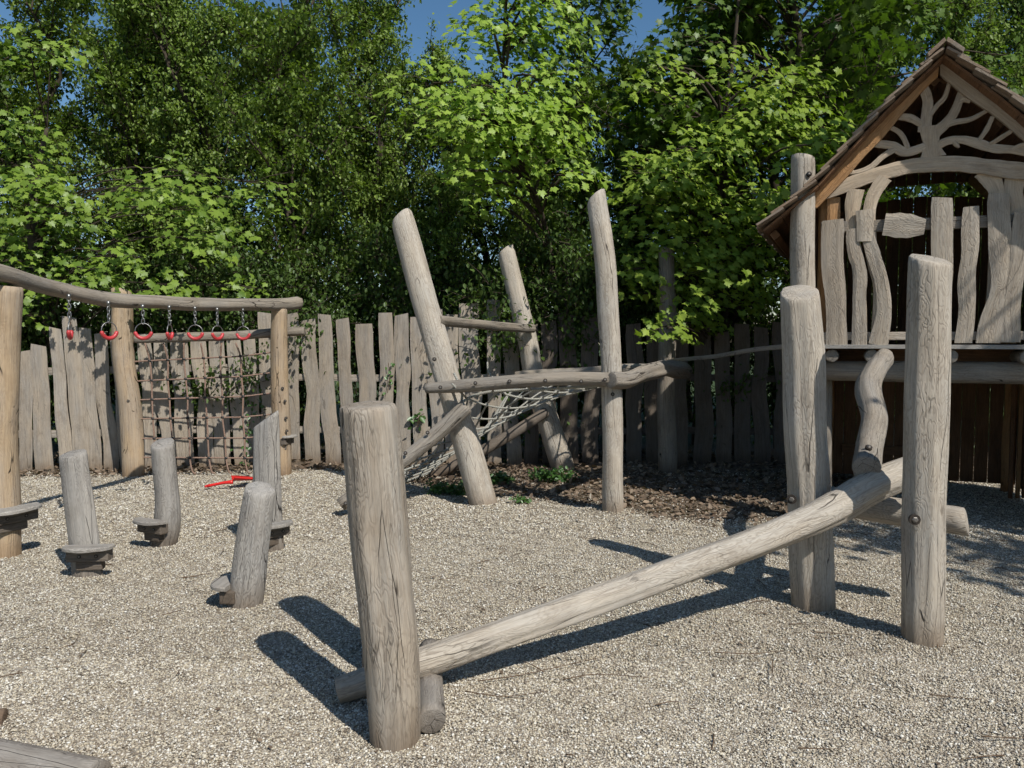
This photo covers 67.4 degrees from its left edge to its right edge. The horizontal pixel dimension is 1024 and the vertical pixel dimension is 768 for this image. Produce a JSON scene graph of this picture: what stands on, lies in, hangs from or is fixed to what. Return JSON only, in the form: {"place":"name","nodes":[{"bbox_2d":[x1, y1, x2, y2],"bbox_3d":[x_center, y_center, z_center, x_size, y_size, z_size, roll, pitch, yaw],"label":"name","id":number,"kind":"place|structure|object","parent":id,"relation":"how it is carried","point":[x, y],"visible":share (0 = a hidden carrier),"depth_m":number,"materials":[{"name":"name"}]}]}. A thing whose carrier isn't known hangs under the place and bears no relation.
{"place":"outdoors","nodes":[
{"label":"outdoors","id":0,"kind":"place"},
{"bbox_2d":[0,0,1012,331],"label":"sky","id":1,"kind":"structure","parent":0,"point":[418,16],"materials":[{"name":"blue"}]},
{"bbox_2d":[0,344,1023,767],"bbox_3d":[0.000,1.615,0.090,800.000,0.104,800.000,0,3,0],"label":"ground","id":2,"kind":"structure","parent":0,"point":[572,634],"depth_m":4.22,"materials":[{"name":"beige gravel"}]},
{"bbox_2d":[0,18,51,254],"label":"broadleaf tree","id":3,"kind":"object","parent":2,"relation":"on","point":[12,81],"visible":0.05,"depth_m":14.80,"materials":[{"name":"green plant"}]},
{"bbox_2d":[0,33,98,283],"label":"maple tree","id":4,"kind":"object","parent":2,"relation":"on","point":[3,85],"visible":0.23,"depth_m":11.79,"materials":[{"name":"green plant"}]},
{"bbox_2d":[0,738,111,767],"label":"border log","id":5,"kind":"object","parent":2,"relation":"on","point":[15,754],"visible":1,"depth_m":2.79,"materials":[{"name":"grey wood"}]},
{"bbox_2d":[0,0,115,426],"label":"hornbeam tree","id":6,"kind":"object","parent":2,"relation":"on","point":[52,18],"visible":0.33,"depth_m":12.35,"materials":[{"name":"green plant"}]},
{"bbox_2d":[0,230,138,449],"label":"shrub","id":7,"kind":"object","parent":2,"relation":"on","point":[5,247],"visible":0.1,"depth_m":10.55,"materials":[{"name":"green plant"}]},
{"bbox_2d":[59,449,114,577],"bbox_3d":[-2.876,0.936,5.149,0.382,0.977,0.231,0,3,0],"label":"stepping post","id":8,"kind":"object","parent":2,"relation":"on","point":[87,553],"visible":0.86,"depth_m":5.17,"materials":[{"name":"grey wood"}]},
{"bbox_2d":[13,216,194,446],"bbox_3d":[-6.144,-0.631,11.072,3.158,3.436,2.926,-3,4,-43],"label":"shrub","id":9,"kind":"object","parent":2,"relation":"on","point":[95,326],"visible":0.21,"depth_m":10.55,"materials":[{"name":"green plant"}]},
{"bbox_2d":[0,0,245,352],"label":"hornbeam tree","id":10,"kind":"object","parent":2,"relation":"on","point":[120,65],"visible":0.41,"depth_m":11.71,"materials":[{"name":"green plant"}]},
{"bbox_2d":[18,312,271,470],"bbox_3d":[-4.683,0.092,9.751,3.670,2.034,0.090,-1,3,-14],"label":"fence","id":11,"kind":"object","parent":2,"relation":"on","point":[88,379],"visible":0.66,"depth_m":9.65,"materials":[{"name":"grey wood"}]},
{"bbox_2d":[230,401,264,465],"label":"climbing plant","id":12,"kind":"object","parent":11,"relation":"attached to","point":[251,431],"visible":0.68,"depth_m":9.99,"materials":[{"name":"green plant"}]},
{"bbox_2d":[44,0,249,420],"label":"broadleaf tree","id":13,"kind":"object","parent":2,"relation":"on","point":[97,30],"visible":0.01,"depth_m":14.49,"materials":[{"name":"green plant"}]},
{"bbox_2d":[0,22,302,429],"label":"maple tree","id":14,"kind":"object","parent":2,"relation":"on","point":[34,216],"visible":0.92,"depth_m":9.68,"materials":[{"name":"green plant"}]},
{"bbox_2d":[0,264,304,558],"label":"ring frame","id":15,"kind":"object","parent":2,"relation":"on","point":[15,514],"visible":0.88,"depth_m":7.84,"materials":[{"name":"beige wood"}]},
{"bbox_2d":[66,294,73,339],"bbox_3d":[-3.561,-0.537,6.180,0.033,0.368,0.166,-1,3,-22],"label":"gym ring","id":16,"kind":"object","parent":15,"relation":"hanging from","point":[69,333],"visible":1,"depth_m":6.17,"materials":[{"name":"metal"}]},
{"bbox_2d":[100,301,118,339],"bbox_3d":[-3.464,-0.544,6.600,0.034,0.334,0.165,2,4,30],"label":"gym ring","id":17,"kind":"object","parent":15,"relation":"hanging from","point":[112,337],"visible":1,"depth_m":6.59,"materials":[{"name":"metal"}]},
{"bbox_2d":[133,305,152,339],"bbox_3d":[-3.362,-0.561,7.000,0.165,0.323,0.034,-1,3,-15],"label":"gym ring","id":18,"kind":"object","parent":15,"relation":"hanging from","point":[138,336],"visible":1,"depth_m":6.99,"materials":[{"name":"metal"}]},
{"bbox_2d":[165,306,173,339],"bbox_3d":[-3.277,-0.584,7.349,0.034,0.331,0.165,0,3,-5],"label":"gym ring","id":19,"kind":"object","parent":15,"relation":"hanging from","point":[170,336],"visible":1,"depth_m":7.34,"materials":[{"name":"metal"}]},
{"bbox_2d":[187,307,203,339],"bbox_3d":[-3.180,-0.607,7.708,0.165,0.337,0.034,-1,3,-10],"label":"gym ring","id":20,"kind":"object","parent":15,"relation":"hanging from","point":[199,337],"visible":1,"depth_m":7.70,"materials":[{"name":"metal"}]},
{"bbox_2d":[134,343,270,473],"bbox_3d":[-3.679,0.299,9.177,1.674,1.583,0.080,0,3,-4],"label":"rope net","id":21,"kind":"object","parent":15,"relation":"attached to","point":[189,438],"visible":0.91,"depth_m":9.19,"materials":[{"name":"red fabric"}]},
{"bbox_2d":[211,308,223,339],"bbox_3d":[-3.091,-0.628,8.058,0.034,0.341,0.166,2,4,28],"label":"gym ring","id":22,"kind":"object","parent":15,"relation":"hanging from","point":[214,337],"visible":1,"depth_m":8.05,"materials":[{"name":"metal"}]},
{"bbox_2d":[236,308,250,339],"bbox_3d":[-2.979,-0.659,8.507,0.166,0.354,0.033,0,3,-5],"label":"gym ring","id":23,"kind":"object","parent":15,"relation":"hanging from","point":[243,338],"visible":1,"depth_m":8.50,"materials":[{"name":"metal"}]},
{"bbox_2d":[132,438,180,547],"bbox_3d":[-2.801,0.907,6.027,0.334,0.944,0.311,0,3,0],"label":"stepping post","id":24,"kind":"object","parent":2,"relation":"on","point":[161,528],"visible":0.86,"depth_m":6.02,"materials":[{"name":"grey wood"}]},
{"bbox_2d":[59,3,293,416],"bbox_3d":[-5.944,-3.013,13.791,3.707,7.887,4.435,0,3,0],"label":"broadleaf tree","id":25,"kind":"object","parent":2,"relation":"on","point":[91,109],"visible":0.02,"depth_m":13.34,"materials":[{"name":"green plant"}]},
{"bbox_2d":[85,0,302,444],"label":"hornbeam tree","id":26,"kind":"object","parent":2,"relation":"on","point":[190,97],"visible":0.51,"depth_m":11.49,"materials":[{"name":"green plant"}]},
{"bbox_2d":[92,227,296,452],"bbox_3d":[-4.582,-0.607,11.088,2.881,3.382,3.109,-2,4,-28],"label":"shrub","id":27,"kind":"object","parent":2,"relation":"on","point":[204,322],"visible":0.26,"depth_m":10.91,"materials":[{"name":"green plant"}]},
{"bbox_2d":[210,481,274,608],"bbox_3d":[-1.654,1.030,4.736,0.391,0.844,0.300,0,3,0],"label":"stepping post","id":28,"kind":"object","parent":2,"relation":"on","point":[242,585],"visible":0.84,"depth_m":4.65,"materials":[{"name":"grey wood"}]},
{"bbox_2d":[156,240,379,456],"bbox_3d":[-3.173,-0.475,10.820,2.882,3.135,2.670,-1,3,-12],"label":"shrub","id":29,"kind":"object","parent":2,"relation":"on","point":[274,282],"visible":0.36,"depth_m":10.43,"materials":[{"name":"green plant"}]},
{"bbox_2d":[253,410,292,551],"bbox_3d":[-1.838,0.791,5.852,0.306,1.172,0.259,0,3,0],"label":"stepping post","id":30,"kind":"object","parent":2,"relation":"on","point":[266,452],"visible":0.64,"depth_m":5.85,"materials":[{"name":"grey wood"}]},
{"bbox_2d":[159,0,391,442],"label":"hornbeam tree","id":31,"kind":"object","parent":2,"relation":"on","point":[290,100],"visible":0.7,"depth_m":11.57,"materials":[{"name":"green plant"}]},
{"bbox_2d":[215,0,408,377],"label":"broadleaf tree","id":32,"kind":"object","parent":2,"relation":"on","point":[313,21],"visible":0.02,"depth_m":14.64,"materials":[{"name":"green plant"}]},
{"bbox_2d":[289,198,466,421],"bbox_3d":[-1.986,-0.770,11.622,3.123,3.666,3.370,0,3,3],"label":"shrub","id":33,"kind":"object","parent":2,"relation":"on","point":[379,243],"visible":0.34,"depth_m":10.92,"materials":[{"name":"green plant"}]},
{"bbox_2d":[278,0,482,439],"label":"hornbeam tree","id":34,"kind":"object","parent":2,"relation":"on","point":[366,56],"visible":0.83,"depth_m":11.52,"materials":[{"name":"green plant"}]},
{"bbox_2d":[287,300,521,464],"bbox_3d":[-1.434,-0.011,10.164,3.141,2.194,0.091,0,3,1],"label":"fence","id":35,"kind":"object","parent":2,"relation":"on","point":[320,385],"visible":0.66,"depth_m":10.13,"materials":[{"name":"grey wood"}]},
{"bbox_2d":[381,363,396,395],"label":"climbing plant","id":36,"kind":"object","parent":35,"relation":"attached to","point":[390,380],"visible":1,"depth_m":10.06,"materials":[{"name":"green plant"}]},
{"bbox_2d":[407,408,425,430],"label":"climbing plant","id":37,"kind":"object","parent":35,"relation":"attached to","point":[421,418],"visible":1,"depth_m":10.08,"materials":[{"name":"green plant"}]},
{"bbox_2d":[323,47,499,314],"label":"broadleaf tree","id":38,"kind":"object","parent":2,"relation":"on","point":[431,154],"visible":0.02,"depth_m":14.87,"materials":[{"name":"green plant"}]},
{"bbox_2d":[344,240,526,443],"bbox_3d":[-1.136,-0.549,11.349,2.970,3.230,2.752,1,3,19],"label":"shrub","id":39,"kind":"object","parent":2,"relation":"on","point":[451,274],"visible":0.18,"depth_m":10.74,"materials":[{"name":"green plant"}]},
{"bbox_2d":[423,478,465,495],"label":"weed plant","id":40,"kind":"object","parent":2,"relation":"on","point":[438,488],"visible":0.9,"depth_m":8.03,"materials":[{"name":"green plant"}]},
{"bbox_2d":[370,12,547,359],"bbox_3d":[-0.988,-2.299,12.322,2.896,6.611,2.990,-1,4,-25],"label":"hornbeam tree","id":41,"kind":"object","parent":2,"relation":"on","point":[428,177],"visible":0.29,"depth_m":11.92,"materials":[{"name":"green plant"}]},
{"bbox_2d":[393,54,584,426],"bbox_3d":[-0.527,-2.517,14.098,3.843,6.835,3.213,0,3,7],"label":"broadleaf tree","id":42,"kind":"object","parent":2,"relation":"on","point":[486,260],"visible":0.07,"depth_m":13.67,"materials":[{"name":"green plant"}]},
{"bbox_2d":[369,0,612,363],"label":"maple tree","id":43,"kind":"object","parent":2,"relation":"on","point":[500,123],"visible":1,"depth_m":9.43,"materials":[{"name":"green plant"}]},
{"bbox_2d":[489,470,515,484],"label":"weed plant","id":44,"kind":"object","parent":2,"relation":"on","point":[503,477],"visible":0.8,"depth_m":8.64,"materials":[{"name":"green plant"}]},
{"bbox_2d":[0,462,1023,759],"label":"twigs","id":45,"kind":"object","parent":2,"relation":"on","point":[644,624],"visible":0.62,"depth_m":3.93,"materials":[{"name":"brown wood"}]},
{"bbox_2d":[337,189,692,513],"bbox_3d":[0.235,-0.285,8.388,3.698,3.152,3.029,0,3,0],"label":"climbing frame","id":46,"kind":"object","parent":2,"relation":"on","point":[612,375],"visible":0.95,"depth_m":7.43,"materials":[{"name":"brown wood"}]},
{"bbox_2d":[404,362,601,481],"bbox_3d":[-0.100,0.492,8.230,2.390,1.389,2.579,1,3,16],"label":"rope net","id":47,"kind":"object","parent":46,"relation":"attached to","point":[489,426],"visible":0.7,"depth_m":7.83,"materials":[{"name":"grey fabric"}]},
{"bbox_2d":[14,446,1019,767],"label":"leaf litter","id":48,"kind":"object","parent":2,"relation":"on","point":[662,486],"visible":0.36,"depth_m":8.62,"materials":[{"name":"brown plant"}]},
{"bbox_2d":[508,494,531,503],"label":"weed plant","id":49,"kind":"object","parent":2,"relation":"on","point":[521,499],"visible":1,"depth_m":7.64,"materials":[{"name":"green plant"}]},
{"bbox_2d":[446,56,609,440],"bbox_3d":[0.263,-1.612,11.939,2.400,6.780,2.165,2,4,27],"label":"hornbeam tree","id":50,"kind":"object","parent":2,"relation":"on","point":[518,209],"visible":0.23,"depth_m":11.76,"materials":[{"name":"green plant"}]},
{"bbox_2d":[439,187,643,462],"bbox_3d":[0.359,-0.752,10.562,3.197,3.754,3.451,2,4,34],"label":"shrub","id":51,"kind":"object","parent":2,"relation":"on","point":[568,255],"visible":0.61,"depth_m":10.02,"materials":[{"name":"green plant"}]},
{"bbox_2d":[528,465,582,482],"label":"weed plant","id":52,"kind":"object","parent":2,"relation":"on","point":[553,472],"visible":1,"depth_m":8.79,"materials":[{"name":"green plant"}]},
{"bbox_2d":[477,93,634,419],"bbox_3d":[0.973,-2.401,15.085,3.646,6.485,3.048,1,3,22],"label":"broadleaf tree","id":53,"kind":"object","parent":2,"relation":"on","point":[594,157],"visible":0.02,"depth_m":14.67,"materials":[{"name":"green plant"}]},
{"bbox_2d":[453,0,701,437],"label":"maple tree","id":54,"kind":"object","parent":2,"relation":"on","point":[606,26],"visible":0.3,"depth_m":12.19,"materials":[{"name":"green plant"}]},
{"bbox_2d":[542,41,698,440],"bbox_3d":[2.008,-2.304,12.417,2.990,6.611,2.896,0,3,5],"label":"hornbeam tree","id":55,"kind":"object","parent":2,"relation":"on","point":[616,178],"visible":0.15,"depth_m":12.24,"materials":[{"name":"green plant"}]},
{"bbox_2d":[553,230,733,435],"bbox_3d":[1.934,-0.600,11.198,2.858,3.356,3.085,-3,4,-40],"label":"shrub","id":56,"kind":"object","parent":2,"relation":"on","point":[635,316],"visible":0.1,"depth_m":10.92,"materials":[{"name":"green plant"}]},
{"bbox_2d":[335,254,968,751],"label":"balance beam","id":57,"kind":"structure","parent":2,"relation":"on","point":[395,680],"depth_m":3.96,"materials":[{"name":"brown wood"}]},
{"bbox_2d":[852,348,893,475],"bbox_3d":[2.507,0.130,5.366,0.234,0.742,2.222,2,4,27],"label":"crooked log","id":58,"kind":"object","parent":57,"relation":"on","point":[870,442],"visible":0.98,"depth_m":5.12,"materials":[{"name":"wood"}]},
{"bbox_2d":[522,313,843,464],"bbox_3d":[2.291,0.081,10.086,4.434,2.018,0.090,0,3,1],"label":"fence","id":59,"kind":"object","parent":2,"relation":"on","point":[704,429],"visible":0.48,"depth_m":10.06,"materials":[{"name":"wood"}]},
{"bbox_2d":[615,150,780,421],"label":"broadleaf tree","id":60,"kind":"object","parent":2,"relation":"on","point":[690,407],"depth_m":15.55,"materials":[{"name":"green plant"}]},
{"bbox_2d":[560,0,854,444],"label":"maple tree","id":61,"kind":"object","parent":2,"relation":"on","point":[682,17],"visible":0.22,"depth_m":11.29,"materials":[{"name":"green plant"}]},
{"bbox_2d":[643,15,781,437],"bbox_3d":[3.551,-2.160,13.359,2.842,8.029,2.564,-2,4,-34],"label":"hornbeam tree","id":62,"kind":"object","parent":2,"relation":"on","point":[735,164],"visible":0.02,"depth_m":12.68,"materials":[{"name":"green plant"}]},
{"bbox_2d":[657,247,781,472],"bbox_3d":[2.163,-0.186,8.310,0.253,2.854,2.640,-1,3,-12],"label":"handrail post","id":63,"kind":"object","parent":2,"relation":"on","point":[667,437],"visible":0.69,"depth_m":9.40,"materials":[{"name":"wood"}]},
{"bbox_2d":[675,240,780,454],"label":"shrub","id":64,"kind":"object","parent":2,"relation":"on","point":[771,399],"visible":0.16,"depth_m":10.77,"materials":[{"name":"green plant"}]},
{"bbox_2d":[604,0,856,354],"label":"maple tree","id":65,"kind":"object","parent":2,"relation":"on","point":[728,240],"visible":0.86,"depth_m":9.41,"materials":[{"name":"green plant"}]},
{"bbox_2d":[602,0,957,448],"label":"maple tree","id":66,"kind":"object","parent":2,"relation":"on","point":[853,75],"visible":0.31,"depth_m":10.54,"materials":[{"name":"green plant"}]},
{"bbox_2d":[729,239,897,440],"bbox_3d":[4.376,-0.559,11.116,2.792,3.278,3.014,-1,3,-9],"label":"shrub","id":67,"kind":"object","parent":2,"relation":"on","point":[765,325],"visible":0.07,"depth_m":11.05,"materials":[{"name":"green plant"}]},
{"bbox_2d":[617,0,1023,174],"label":"maple tree","id":68,"kind":"object","parent":2,"relation":"on","point":[783,6],"visible":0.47,"depth_m":10.76,"materials":[{"name":"green plant"}]},
{"bbox_2d":[753,263,898,438],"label":"shrub","id":69,"kind":"object","parent":2,"relation":"on","point":[871,323],"visible":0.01,"depth_m":11.23,"materials":[{"name":"green plant"}]},
{"bbox_2d":[757,2,944,284],"bbox_3d":[6.705,-3.484,14.570,4.927,8.763,4.119,0,3,-8],"label":"broadleaf tree","id":70,"kind":"object","parent":2,"relation":"on","point":[907,32],"depth_m":13.85,"materials":[{"name":"green plant"}]},
{"bbox_2d":[769,0,968,439],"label":"hornbeam tree","id":71,"kind":"object","parent":2,"relation":"on","point":[905,193],"visible":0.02,"depth_m":11.69,"materials":[{"name":"green plant"}]},
{"bbox_2d":[756,37,1023,498],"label":"playhouse","id":72,"kind":"object","parent":2,"relation":"on","point":[950,109],"visible":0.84,"depth_m":6.72,"materials":[{"name":"brown wood"}]},
{"bbox_2d":[897,228,1022,443],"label":"shrub","id":73,"kind":"object","parent":2,"relation":"on","point":[977,343],"visible":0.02,"depth_m":10.55,"materials":[{"name":"green plant"}]},
{"bbox_2d":[900,0,1023,443],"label":"hornbeam tree","id":74,"kind":"object","parent":2,"relation":"on","point":[984,38],"visible":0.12,"depth_m":12.05,"materials":[{"name":"green plant"}]},
{"bbox_2d":[953,0,1023,424],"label":"broadleaf tree","id":75,"kind":"object","parent":2,"relation":"on","point":[1010,11],"visible":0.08,"depth_m":14.66,"materials":[{"name":"green plant"}]},
{"bbox_2d":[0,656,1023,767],"bbox_3d":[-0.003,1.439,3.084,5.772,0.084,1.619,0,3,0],"label":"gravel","id":76,"kind":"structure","parent":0,"point":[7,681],"depth_m":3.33,"materials":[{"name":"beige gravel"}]},
{"bbox_2d":[0,708,8,725],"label":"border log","id":77,"kind":"object","parent":76,"relation":"on","point":[4,713],"visible":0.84,"depth_m":3.21,"materials":[{"name":"wood"}]},
{"bbox_2d":[0,534,1023,664],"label":"gravel","id":78,"kind":"structure","parent":0,"point":[304,596],"depth_m":4.75,"materials":[{"name":"beige gravel"}]},
{"bbox_2d":[20,468,1023,541],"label":"gravel","id":79,"kind":"structure","parent":0,"point":[481,517],"depth_m":7.21,"materials":[{"name":"beige gravel"}]},
{"bbox_2d":[204,475,252,487],"bbox_3d":[-3.056,1.059,8.451,0.269,0.123,0.596,3,4,43],"label":"toy shovel","id":80,"kind":"object","parent":79,"relation":"on","point":[239,478],"visible":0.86,"depth_m":8.36,"materials":[{"name":"red plastic"}]}
]}

